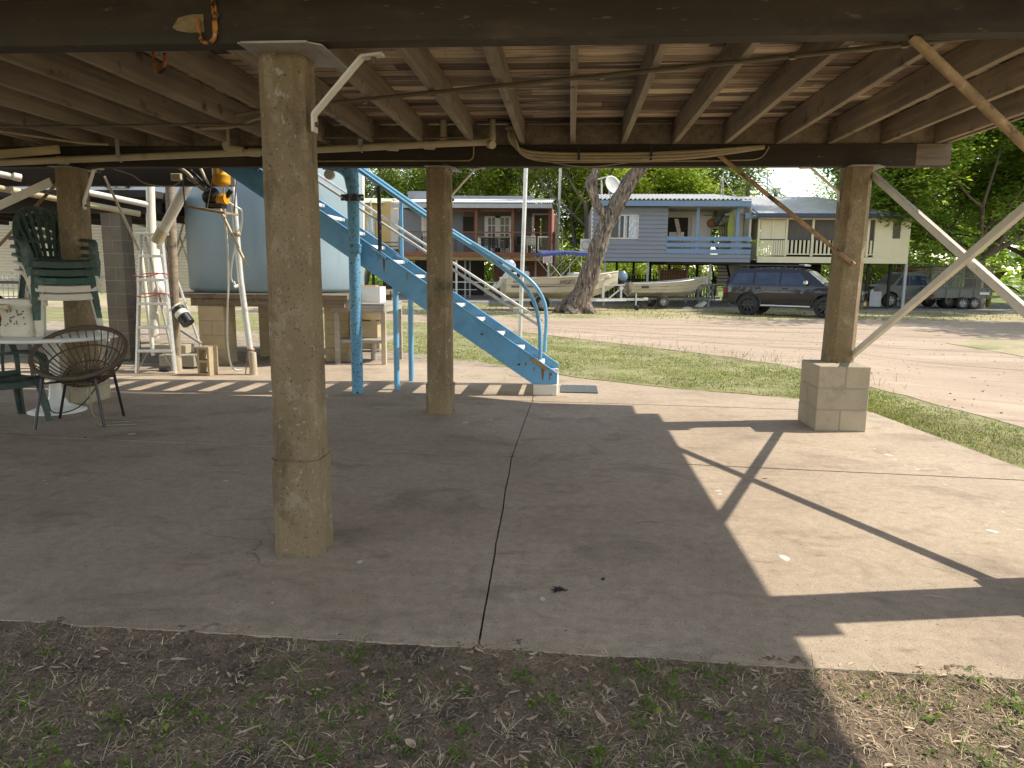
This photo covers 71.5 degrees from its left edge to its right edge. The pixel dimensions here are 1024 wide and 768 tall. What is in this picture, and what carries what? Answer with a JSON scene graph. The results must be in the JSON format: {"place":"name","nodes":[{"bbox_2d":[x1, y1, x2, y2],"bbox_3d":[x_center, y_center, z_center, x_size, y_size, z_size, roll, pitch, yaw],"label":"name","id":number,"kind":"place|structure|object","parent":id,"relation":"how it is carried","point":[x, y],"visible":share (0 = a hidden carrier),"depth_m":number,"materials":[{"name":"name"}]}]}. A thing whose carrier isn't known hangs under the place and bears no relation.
{"place":"outdoors","nodes":[
{"label":"outdoors","id":0,"kind":"place"},
{"bbox_2d":[0,187,192,358],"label":"neighbour house","id":1,"kind":"structure","parent":0,"point":[117,249],"depth_m":11.14,"materials":[{"name":"brick"}]},
{"bbox_2d":[391,191,562,297],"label":"deck house","id":2,"kind":"structure","parent":0,"point":[474,218],"depth_m":41.90,"materials":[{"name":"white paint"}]},
{"bbox_2d":[484,216,510,251],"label":"french doors","id":3,"kind":"structure","parent":2,"relation":"in","point":[492,223],"depth_m":41.83,"materials":[{"name":"white paint"}]},
{"bbox_2d":[0,362,1023,681],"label":"concrete slab","id":4,"kind":"structure","parent":0,"point":[652,528],"depth_m":4.09,"materials":[{"name":"concrete"}]},
{"bbox_2d":[0,271,33,374],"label":"wire rack","id":5,"kind":"object","parent":4,"relation":"on","point":[7,282],"visible":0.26,"depth_m":9.27,"materials":[{"name":"white metal"}]},
{"bbox_2d":[0,344,51,420],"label":"plastic chair","id":6,"kind":"object","parent":4,"relation":"on","point":[16,381],"visible":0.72,"depth_m":6.72,"materials":[{"name":"plastic"}]},
{"bbox_2d":[0,330,117,415],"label":"pedestal table","id":7,"kind":"object","parent":4,"relation":"on","point":[55,393],"visible":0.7,"depth_m":7.03,"materials":[{"name":"white plastic"}]},
{"bbox_2d":[0,298,47,336],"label":"plastic tub","id":8,"kind":"object","parent":7,"relation":"on","point":[16,314],"visible":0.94,"depth_m":6.74,"materials":[{"name":"beige plastic"}]},
{"bbox_2d":[14,237,104,336],"bbox_3d":[-4.589,-0.995,7.156,0.764,0.961,0.708,9,12,42],"label":"plastic chair","id":9,"kind":"object","parent":7,"relation":"on","point":[48,296],"visible":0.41,"depth_m":6.89,"materials":[{"name":"plastic"}]},
{"bbox_2d":[12,230,103,328],"bbox_3d":[-4.593,-1.072,7.141,0.764,0.961,0.708,9,12,42],"label":"plastic chair","id":10,"kind":"object","parent":9,"relation":"on","point":[52,288],"visible":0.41,"depth_m":6.93,"materials":[{"name":"plastic"}]},
{"bbox_2d":[11,222,101,320],"bbox_3d":[-4.596,-1.148,7.126,0.764,0.961,0.708,9,12,42],"label":"plastic chair","id":11,"kind":"object","parent":10,"relation":"on","point":[59,280],"visible":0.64,"depth_m":6.95,"materials":[{"name":"plastic"}]},
{"bbox_2d":[9,214,100,311],"bbox_3d":[-4.599,-1.225,7.111,0.764,0.961,0.708,9,12,42],"label":"plastic chair","id":12,"kind":"object","parent":11,"relation":"on","point":[60,272],"visible":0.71,"depth_m":7.00,"materials":[{"name":"plastic"}]},
{"bbox_2d":[8,206,99,303],"bbox_3d":[-4.603,-1.302,7.096,0.764,0.961,0.708,9,12,42],"label":"plastic chair","id":13,"kind":"object","parent":12,"relation":"on","point":[23,242],"visible":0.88,"depth_m":7.09,"materials":[{"name":"plastic"}]},
{"bbox_2d":[28,325,128,429],"bbox_3d":[-3.985,-0.077,6.576,0.847,0.898,0.574,-1,9,-13],"label":"wicker chair","id":14,"kind":"object","parent":4,"relation":"on","point":[94,374],"visible":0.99,"depth_m":6.65,"materials":[{"name":"wicker"}]},
{"bbox_2d":[88,363,138,425],"bbox_3d":[-3.831,0.092,6.789,0.309,0.512,0.870,-6,11,-37],"label":"cable","id":15,"kind":"object","parent":4,"relation":"on","point":[109,424],"visible":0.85,"depth_m":6.72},
{"bbox_2d":[132,233,201,373],"bbox_3d":[-4.820,-1.139,9.994,0.595,1.903,0.889,1,9,5],"label":"step ladder","id":16,"kind":"object","parent":4,"relation":"on","point":[169,326],"visible":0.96,"depth_m":9.69,"materials":[{"name":"metal"}]},
{"bbox_2d":[165,187,181,370],"bbox_3d":[-4.695,-1.474,9.856,0.202,2.603,0.140,1,9,5],"label":"timber post","id":17,"kind":"object","parent":4,"relation":"on","point":[172,258],"visible":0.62,"depth_m":9.81,"materials":[{"name":"wood"}]},
{"bbox_2d":[196,345,218,375],"bbox_3d":[-4.136,-0.319,9.666,0.190,0.390,0.190,3,9,14],"label":"cinder block","id":18,"kind":"object","parent":4,"relation":"on","point":[207,360],"depth_m":9.62,"materials":[{"name":"concrete"}]},
{"bbox_2d":[229,187,257,374],"bbox_3d":[-3.606,-1.412,9.546,0.265,2.605,0.121,1,9,5],"label":"riser pipe","id":19,"kind":"object","parent":4,"relation":"on","point":[251,357],"visible":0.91,"depth_m":9.56,"materials":[{"name":"plastic"}]},
{"bbox_2d":[322,168,363,393],"bbox_3d":[-1.902,-1.206,8.129,0.440,2.675,0.189,-3,10,-19],"label":"blue pipe","id":20,"kind":"object","parent":4,"relation":"on","point":[353,197],"visible":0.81,"depth_m":8.10,"materials":[{"name":"metal"}]},
{"bbox_2d":[185,398,532,634],"bbox_3d":[-3.861,0.540,5.901,14.400,0.088,5.380,1,9,5],"label":"joint filler","id":21,"kind":"object","parent":4,"relation":"on","point":[497,536],"visible":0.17,"depth_m":3.84,"materials":[{"name":"rubber"}]},
{"bbox_2d":[220,168,558,395],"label":"staircase","id":22,"kind":"structure","parent":4,"relation":"on","point":[472,323],"depth_m":8.32,"materials":[{"name":"metal"}]},
{"bbox_2d":[0,0,1023,557],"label":"stilt house","id":23,"kind":"structure","parent":4,"relation":"on","point":[290,96],"depth_m":4.91,"materials":[{"name":"wood"}]},
{"bbox_2d":[0,185,140,216],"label":"waste pipe","id":24,"kind":"object","parent":23,"relation":"attached to","point":[39,195],"visible":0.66,"depth_m":9.50,"materials":[{"name":"beige plastic"}]},
{"bbox_2d":[0,171,148,206],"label":"waste pipe","id":25,"kind":"object","parent":23,"relation":"attached to","point":[18,177],"visible":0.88,"depth_m":9.51,"materials":[{"name":"white plastic"}]},
{"bbox_2d":[146,187,158,337],"bbox_3d":[-5.085,-1.776,10.043,0.223,2.243,0.132,1,9,5],"label":"standing pipe","id":26,"kind":"object","parent":25,"relation":"attached to","point":[151,228],"visible":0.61,"depth_m":10.01,"materials":[{"name":"white plastic"}]},
{"bbox_2d":[155,249,193,327],"bbox_3d":[-4.822,-1.353,9.990,0.977,1.082,0.220,7,11,36],"label":"pipe","id":27,"kind":"object","parent":26,"relation":"attached to","point":[182,315],"visible":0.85,"depth_m":9.85,"materials":[{"name":"white plastic"}]},
{"bbox_2d":[151,187,191,244],"bbox_3d":[-4.310,-2.304,9.133,0.732,1.037,0.146,1,9,5],"label":"diagonal pipe","id":28,"kind":"object","parent":23,"relation":"attached to","point":[161,232],"visible":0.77,"depth_m":9.12,"materials":[{"name":"white plastic"}]},
{"bbox_2d":[182,169,238,215],"bbox_3d":[-3.636,-2.384,8.498,0.610,0.716,0.361,1,9,5],"label":"hanging shelf","id":29,"kind":"object","parent":23,"relation":"hanging from","point":[210,210],"visible":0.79,"depth_m":8.39,"materials":[{"name":"beige wood"}]},
{"bbox_2d":[194,176,232,208],"bbox_3d":[-3.579,-2.326,8.490,0.503,0.446,0.224,1,9,5],"label":"water pump","id":30,"kind":"object","parent":29,"relation":"on","point":[217,200],"visible":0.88,"depth_m":8.46,"materials":[{"name":"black plastic"}]},
{"bbox_2d":[212,168,230,186],"bbox_3d":[-3.452,-2.536,8.436,0.206,0.370,0.206,1,9,5],"label":"pressure tank","id":31,"kind":"object","parent":29,"relation":"attached to","point":[221,178],"visible":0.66,"depth_m":8.37,"materials":[{"name":"yellow plastic"}]},
{"bbox_2d":[223,187,241,370],"bbox_3d":[-3.696,-1.332,9.211,0.174,2.472,0.869,-2,9,-15],"label":"hose","id":32,"kind":"object","parent":23,"relation":"hanging from","point":[227,248],"visible":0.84,"depth_m":9.50,"materials":[{"name":"white plastic"}]},
{"bbox_2d":[32,404,1021,602],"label":"fallen leaves","id":33,"kind":"object","parent":4,"relation":"on","point":[784,558],"visible":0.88,"depth_m":4.09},
{"bbox_2d":[560,385,597,393],"bbox_3d":[0.828,0.061,8.795,0.450,0.015,0.530,1,9,5],"label":"door mat","id":34,"kind":"object","parent":4,"relation":"on","point":[578,388],"depth_m":8.72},
{"bbox_2d":[0,616,1023,767],"bbox_3d":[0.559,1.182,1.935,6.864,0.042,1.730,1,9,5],"label":"bare earth","id":35,"kind":"structure","parent":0,"point":[206,653],"depth_m":2.43,"materials":[{"name":"soil"}]},
{"bbox_2d":[0,621,1023,767],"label":"weeds","id":36,"kind":"object","parent":35,"relation":"on","point":[600,747],"visible":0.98,"depth_m":2.33,"materials":[{"name":"green plant"}]},
{"bbox_2d":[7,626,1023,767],"bbox_3d":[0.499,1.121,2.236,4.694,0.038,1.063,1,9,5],"label":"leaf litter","id":37,"kind":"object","parent":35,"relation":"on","point":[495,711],"visible":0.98,"depth_m":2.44,"materials":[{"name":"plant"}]},
{"bbox_2d":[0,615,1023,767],"bbox_3d":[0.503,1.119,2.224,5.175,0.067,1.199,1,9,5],"label":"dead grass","id":38,"kind":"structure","parent":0,"point":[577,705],"depth_m":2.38,"materials":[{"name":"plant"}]},
{"bbox_2d":[0,272,1023,637],"bbox_3d":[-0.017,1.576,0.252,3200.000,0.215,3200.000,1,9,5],"label":"ground","id":39,"kind":"structure","parent":0,"point":[718,314],"depth_m":29.21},
{"bbox_2d":[0,321,502,370],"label":"yard earth","id":40,"kind":"structure","parent":39,"relation":"on","point":[150,362],"depth_m":12.22,"materials":[{"name":"soil"}]},
{"bbox_2d":[159,353,196,366],"bbox_3d":[-4.902,-0.354,10.534,0.540,0.170,0.250,1,9,5],"label":"concrete block","id":41,"kind":"object","parent":40,"relation":"on","point":[189,360],"depth_m":10.41,"materials":[{"name":"concrete"}]},
{"bbox_2d":[154,343,194,353],"bbox_3d":[-5.112,-0.539,10.725,0.540,0.130,0.250,1,9,5],"label":"concrete block","id":42,"kind":"object","parent":41,"relation":"on","point":[186,348],"depth_m":10.61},
{"bbox_2d":[137,242,155,355],"bbox_3d":[-5.400,-1.251,10.508,0.156,1.673,0.057,1,9,5],"label":"leaning rod","id":43,"kind":"object","parent":42,"relation":"on","point":[146,299],"visible":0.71,"depth_m":10.49,"materials":[{"name":"white plastic"}]},
{"bbox_2d":[179,289,399,364],"bbox_3d":[-3.718,-1.075,12.406,2.887,1.085,3.355,1,9,5],"label":"tank stand","id":44,"kind":"object","parent":40,"relation":"on","point":[212,312],"visible":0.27,"depth_m":10.88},
{"bbox_2d":[184,168,363,292],"bbox_3d":[-4.024,-2.910,12.102,2.888,2.620,3.006,1,9,5],"label":"water tank","id":45,"kind":"object","parent":44,"relation":"on","point":[206,249],"visible":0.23,"depth_m":10.99,"materials":[{"name":"plastic"}]},
{"bbox_2d":[331,301,402,364],"bbox_3d":[-2.293,-0.822,11.412,0.835,0.980,1.150,1,9,5],"label":"sink bench","id":46,"kind":"object","parent":40,"relation":"on","point":[373,311],"visible":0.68,"depth_m":10.91,"materials":[{"name":"beige plastic"}]},
{"bbox_2d":[350,319,380,337],"bbox_3d":[-2.319,-0.885,11.353,0.450,0.268,0.350,1,9,5],"label":"cardboard box","id":47,"kind":"object","parent":46,"relation":"on","point":[371,329],"visible":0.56,"depth_m":11.18,"materials":[{"name":"cardboard"}]},
{"bbox_2d":[361,285,385,302],"bbox_3d":[-2.280,-1.445,11.363,0.440,0.264,0.350,1,9,5],"label":"foam box","id":48,"kind":"object","parent":46,"relation":"on","point":[373,293],"visible":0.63,"depth_m":11.20,"materials":[{"name":"white plastic"}]},
{"bbox_2d":[365,168,410,284],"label":"gum tree","id":49,"kind":"object","parent":39,"relation":"on","point":[367,273],"visible":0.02,"depth_m":56.91,"materials":[{"name":"green plant"}]},
{"bbox_2d":[369,168,480,197],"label":"gum tree","id":50,"kind":"object","parent":39,"relation":"on","point":[411,180],"visible":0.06,"depth_m":61.52,"materials":[{"name":"green plant"}]},
{"bbox_2d":[386,293,638,305],"bbox_3d":[-1.153,-5.360,44.198,16.500,0.095,15.500,1,9,5],"label":"concrete pad","id":51,"kind":"object","parent":39,"relation":"on","point":[485,298],"visible":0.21,"depth_m":38.68,"materials":[{"name":"concrete"}]},
{"bbox_2d":[556,168,561,264],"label":"power pole","id":52,"kind":"object","parent":51,"relation":"on","point":[558,211],"visible":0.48,"depth_m":46.65,"materials":[{"name":"white paint"}]},
{"bbox_2d":[516,168,601,271],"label":"gum tree","id":53,"kind":"object","parent":39,"relation":"on","point":[574,244],"visible":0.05,"depth_m":54.31,"materials":[{"name":"green plant"}]},
{"bbox_2d":[502,284,647,310],"bbox_3d":[2.813,-3.813,31.137,6.454,1.150,1.900,0,9,-6],"label":"boat trailer","id":54,"kind":"object","parent":39,"relation":"on","point":[541,307],"visible":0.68,"depth_m":31.02,"materials":[{"name":"metal"}]},
{"bbox_2d":[492,250,618,298],"bbox_3d":[1.900,-4.749,30.870,5.689,2.083,2.106,-1,9,-10],"label":"fishing boat","id":55,"kind":"object","parent":54,"relation":"on","point":[556,287],"visible":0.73,"depth_m":30.14,"materials":[{"name":"beige paint"}]},
{"bbox_2d":[159,301,1020,320],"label":"verge grass","id":56,"kind":"structure","parent":39,"relation":"on","point":[929,313],"depth_m":29.60,"materials":[{"name":"plant"}]},
{"bbox_2d":[552,168,649,313],"bbox_3d":[5.506,-9.631,28.961,12.359,14.748,6.716,1,9,5],"label":"leaning tree","id":57,"kind":"object","parent":39,"relation":"on","point":[577,299],"visible":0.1,"depth_m":28.32,"materials":[{"name":"brown plant"}]},
{"bbox_2d":[637,299,794,309],"bbox_3d":[10.386,-4.469,39.373,6.900,0.100,11.400,1,9,5],"label":"concrete pad","id":58,"kind":"object","parent":39,"relation":"on","point":[717,304],"visible":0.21,"depth_m":35.84,"materials":[{"name":"concrete"}]},
{"bbox_2d":[588,194,751,306],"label":"stilt house","id":59,"kind":"structure","parent":58,"relation":"on","point":[642,228],"depth_m":33.93,"materials":[{"name":"blue wood"}]},
{"bbox_2d":[605,176,621,196],"bbox_3d":[4.948,-9.630,34.730,0.801,1.121,0.882,1,9,5],"label":"satellite dish","id":60,"kind":"object","parent":59,"relation":"attached to","point":[612,183],"visible":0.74,"depth_m":34.90,"materials":[{"name":"grey metal"}]},
{"bbox_2d":[610,215,638,238],"bbox_3d":[5.359,-7.502,33.937,1.345,1.126,0.090,1,9,5],"label":"window","id":61,"kind":"structure","parent":59,"relation":"in","point":[627,226],"depth_m":33.97,"materials":[{"name":"glass"}]},
{"bbox_2d":[690,215,710,248],"bbox_3d":[9.540,-7.369,36.005,0.942,2.278,0.040,1,9,5],"label":"door","id":62,"kind":"structure","parent":59,"relation":"in","point":[704,231],"depth_m":35.91,"materials":[{"name":"white paint"}]},
{"bbox_2d":[657,266,687,302],"bbox_3d":[8.713,-5.388,38.603,1.566,2.023,0.200,1,9,5],"label":"lattice screen","id":63,"kind":"object","parent":58,"relation":"on","point":[668,274],"visible":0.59,"depth_m":38.50,"materials":[{"name":"wood"}]},
{"bbox_2d":[626,284,719,307],"bbox_3d":[7.746,-4.183,33.614,4.500,1.110,1.689,-1,9,-12],"label":"boat trailer","id":64,"kind":"object","parent":58,"relation":"on","point":[662,301],"visible":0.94,"depth_m":33.62,"materials":[{"name":"grey metal"}]},
{"bbox_2d":[616,271,708,296],"bbox_3d":[7.106,-4.684,33.439,4.594,1.190,1.606,-1,9,-12],"label":"tinny boat","id":65,"kind":"object","parent":64,"relation":"on","point":[678,287],"visible":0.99,"depth_m":32.96,"materials":[{"name":"beige paint"}]},
{"bbox_2d":[722,264,867,317],"bbox_3d":[11.345,-3.778,28.662,5.304,2.050,2.260,7,11,34],"label":"parked car","id":66,"kind":"object","parent":39,"relation":"on","point":[749,291],"visible":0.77,"depth_m":28.18,"materials":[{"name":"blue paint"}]},
{"bbox_2d":[800,301,1018,313],"bbox_3d":[21.270,-4.162,38.167,13.800,0.100,12.100,1,9,5],"label":"concrete pad","id":67,"kind":"object","parent":39,"relation":"on","point":[998,308],"visible":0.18,"depth_m":33.89,"materials":[{"name":"concrete"}]},
{"bbox_2d":[712,195,912,308],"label":"stilt house","id":68,"kind":"structure","parent":67,"relation":"on","point":[796,242],"depth_m":33.60,"materials":[{"name":"beige paint"}]},
{"bbox_2d":[717,264,750,284],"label":"white screen wall","id":69,"kind":"structure","parent":68,"relation":"attached to","point":[732,268],"depth_m":41.13,"materials":[{"name":"paint"}]},
{"bbox_2d":[868,291,881,306],"bbox_3d":[17.516,-4.100,34.312,0.532,0.720,0.080,1,9,5],"label":"grey board","id":70,"kind":"object","parent":67,"relation":"on","point":[874,298],"visible":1,"depth_m":34.28,"materials":[{"name":"metal"}]},
{"bbox_2d":[867,272,965,307],"bbox_3d":[20.303,-4.795,36.172,5.100,1.770,1.840,0,9,-2],"label":"parked ute","id":71,"kind":"object","parent":67,"relation":"on","point":[915,282],"visible":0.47,"depth_m":35.31,"materials":[{"name":"black metal"}]},
{"bbox_2d":[897,275,926,284],"bbox_3d":[19.815,-5.135,35.262,1.550,0.480,0.150,0,9,-2],"label":"window","id":72,"kind":"structure","parent":71,"relation":"in","point":[915,280],"depth_m":35.27,"materials":[{"name":"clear glass"}]},
{"bbox_2d":[897,267,993,309],"bbox_3d":[21.138,-4.750,35.153,4.134,2.020,1.803,1,9,1],"label":"cage trailer","id":73,"kind":"object","parent":67,"relation":"on","point":[961,294],"visible":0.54,"depth_m":34.41,"materials":[{"name":"grey metal"}]},
{"bbox_2d":[804,118,1023,308],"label":"spreading tree","id":74,"kind":"object","parent":39,"relation":"on","point":[998,180],"visible":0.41,"depth_m":32.81,"materials":[{"name":"green plant"}]},
{"bbox_2d":[0,274,1023,304],"bbox_3d":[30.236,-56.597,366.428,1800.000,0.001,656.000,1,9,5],"label":"lawn","id":75,"kind":"structure","parent":0,"point":[996,298],"depth_m":55.63,"materials":[{"name":"plant"}]},
{"bbox_2d":[364,198,398,286],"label":"mustard house","id":76,"kind":"structure","parent":75,"relation":"on","point":[390,238],"depth_m":45.76,"materials":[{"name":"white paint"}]},
{"bbox_2d":[391,209,398,248],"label":"door","id":77,"kind":"structure","parent":76,"relation":"in","point":[394,212],"depth_m":45.66,"materials":[{"name":"white paint"}]},
{"bbox_2d":[365,168,424,288],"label":"broad tree","id":78,"kind":"object","parent":75,"relation":"on","point":[384,194],"visible":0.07,"depth_m":59.21,"materials":[{"name":"green plant"}]},
{"bbox_2d":[399,168,536,196],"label":"gum tree","id":79,"kind":"object","parent":75,"relation":"on","point":[483,183],"visible":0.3,"depth_m":56.91,"materials":[{"name":"green plant"}]},
{"bbox_2d":[487,168,569,203],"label":"gum tree","id":80,"kind":"object","parent":75,"relation":"on","point":[542,194],"visible":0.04,"depth_m":63.05,"materials":[{"name":"green plant"}]},
{"bbox_2d":[502,168,578,275],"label":"gum tree","id":81,"kind":"object","parent":75,"relation":"on","point":[536,195],"visible":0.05,"depth_m":57.52,"materials":[{"name":"green plant"}]},
{"bbox_2d":[540,173,589,250],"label":"broad tree","id":82,"kind":"object","parent":75,"relation":"on","point":[563,212],"visible":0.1,"depth_m":57.17,"materials":[{"name":"green plant"}]},
{"bbox_2d":[504,168,628,259],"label":"gum tree","id":83,"kind":"object","parent":75,"relation":"on","point":[580,194],"visible":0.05,"depth_m":49.07,"materials":[{"name":"green plant"}]},
{"bbox_2d":[549,247,603,273],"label":"bush","id":84,"kind":"object","parent":75,"relation":"on","point":[575,265],"visible":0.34,"depth_m":45.93,"materials":[{"name":"green plant"}]},
{"bbox_2d":[560,168,687,282],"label":"broad tree","id":85,"kind":"object","parent":75,"relation":"on","point":[642,186],"visible":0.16,"depth_m":50.12,"materials":[{"name":"green plant"}]},
{"bbox_2d":[611,263,670,296],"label":"bush","id":86,"kind":"object","parent":75,"relation":"on","point":[655,267],"visible":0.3,"depth_m":45.41,"materials":[{"name":"green plant"}]},
{"bbox_2d":[585,168,715,274],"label":"broad tree","id":87,"kind":"object","parent":75,"relation":"on","point":[677,173],"visible":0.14,"depth_m":47.93,"materials":[{"name":"green plant"}]},
{"bbox_2d":[594,275,716,299],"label":"yard fence","id":88,"kind":"object","parent":75,"relation":"on","point":[642,280],"visible":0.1,"depth_m":43.05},
{"bbox_2d":[364,196,1023,293],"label":"distant wood","id":89,"kind":"object","parent":75,"relation":"on","point":[1014,261],"visible":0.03,"depth_m":78.25,"materials":[{"name":"green plant"}]},
{"bbox_2d":[623,168,764,276],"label":"gum tree","id":90,"kind":"object","parent":75,"relation":"on","point":[734,173],"visible":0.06,"depth_m":52.70,"materials":[{"name":"green plant"}]},
{"bbox_2d":[682,265,719,296],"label":"bush","id":91,"kind":"object","parent":75,"relation":"on","point":[702,273],"visible":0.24,"depth_m":48.25,"materials":[{"name":"green plant"}]},
{"bbox_2d":[657,168,779,295],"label":"broad tree","id":92,"kind":"object","parent":75,"relation":"on","point":[714,184],"visible":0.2,"depth_m":51.34,"materials":[{"name":"green plant"}]},
{"bbox_2d":[712,168,785,242],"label":"palm","id":93,"kind":"object","parent":75,"relation":"on","point":[747,186],"visible":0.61,"depth_m":47.25,"materials":[{"name":"green plant"}]},
{"bbox_2d":[751,176,799,256],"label":"palm","id":94,"kind":"object","parent":75,"relation":"on","point":[777,192],"visible":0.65,"depth_m":50.92,"materials":[{"name":"green plant"}]},
{"bbox_2d":[800,168,836,199],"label":"distant tree","id":95,"kind":"object","parent":75,"relation":"on","point":[823,193],"visible":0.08,"depth_m":68.40,"materials":[{"name":"green plant"}]},
{"bbox_2d":[862,250,916,284],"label":"bush","id":96,"kind":"object","parent":75,"relation":"on","point":[872,271],"visible":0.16,"depth_m":44.35,"materials":[{"name":"green plant"}]},
{"bbox_2d":[918,140,1023,262],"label":"spreading tree","id":97,"kind":"object","parent":75,"relation":"on","point":[1012,249],"visible":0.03,"depth_m":46.16,"materials":[{"name":"green plant"}]},
{"bbox_2d":[46,303,1023,427],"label":"dirt road","id":98,"kind":"structure","parent":0,"point":[936,383],"depth_m":15.99,"materials":[{"name":"soil"}]},
{"bbox_2d":[56,305,1001,352],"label":"wheel track","id":99,"kind":"structure","parent":98,"relation":"on","point":[928,348],"depth_m":17.66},
{"bbox_2d":[57,304,1023,332],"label":"wheel track","id":100,"kind":"structure","parent":98,"relation":"on","point":[811,328],"depth_m":22.26,"materials":[{"name":"soil"}]},
{"bbox_2d":[106,307,1023,370],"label":"wheel track","id":101,"kind":"structure","parent":98,"relation":"on","point":[990,365],"depth_m":14.43,"materials":[{"name":"soil"}]},
{"bbox_2d":[107,306,1023,339],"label":"wheel track","id":102,"kind":"structure","parent":98,"relation":"on","point":[941,336],"depth_m":20.40,"materials":[{"name":"soil"}]},
{"bbox_2d":[421,319,1023,463],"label":"dry grass edge","id":103,"kind":"object","parent":98,"relation":"on","point":[1002,442],"visible":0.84,"depth_m":7.20,"materials":[{"name":"plant"}]},
{"bbox_2d":[494,315,1022,412],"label":"road stones","id":104,"kind":"object","parent":98,"relation":"on","point":[818,347],"visible":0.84,"depth_m":18.53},
{"bbox_2d":[46,307,1023,468],"bbox_3d":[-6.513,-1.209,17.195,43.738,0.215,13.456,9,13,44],"label":"lawn","id":105,"kind":"structure","parent":0,"point":[57,314],"depth_m":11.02,"materials":[{"name":"plant"}]},
{"bbox_2d":[518,168,527,336],"bbox_3d":[0.275,-3.356,17.870,0.236,4.375,0.104,8,12,39],"label":"steel pole","id":106,"kind":"object","parent":105,"relation":"on","point":[523,234],"visible":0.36,"depth_m":17.80,"materials":[{"name":"metal"}]},
{"bbox_2d":[367,158,1020,275],"label":"sky","id":107,"kind":"structure","parent":0,"point":[792,174],"materials":[{"name":"white"}]},
{"bbox_2d":[948,339,1023,355],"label":"grass island","id":108,"kind":"structure","parent":0,"point":[1015,347],"depth_m":17.34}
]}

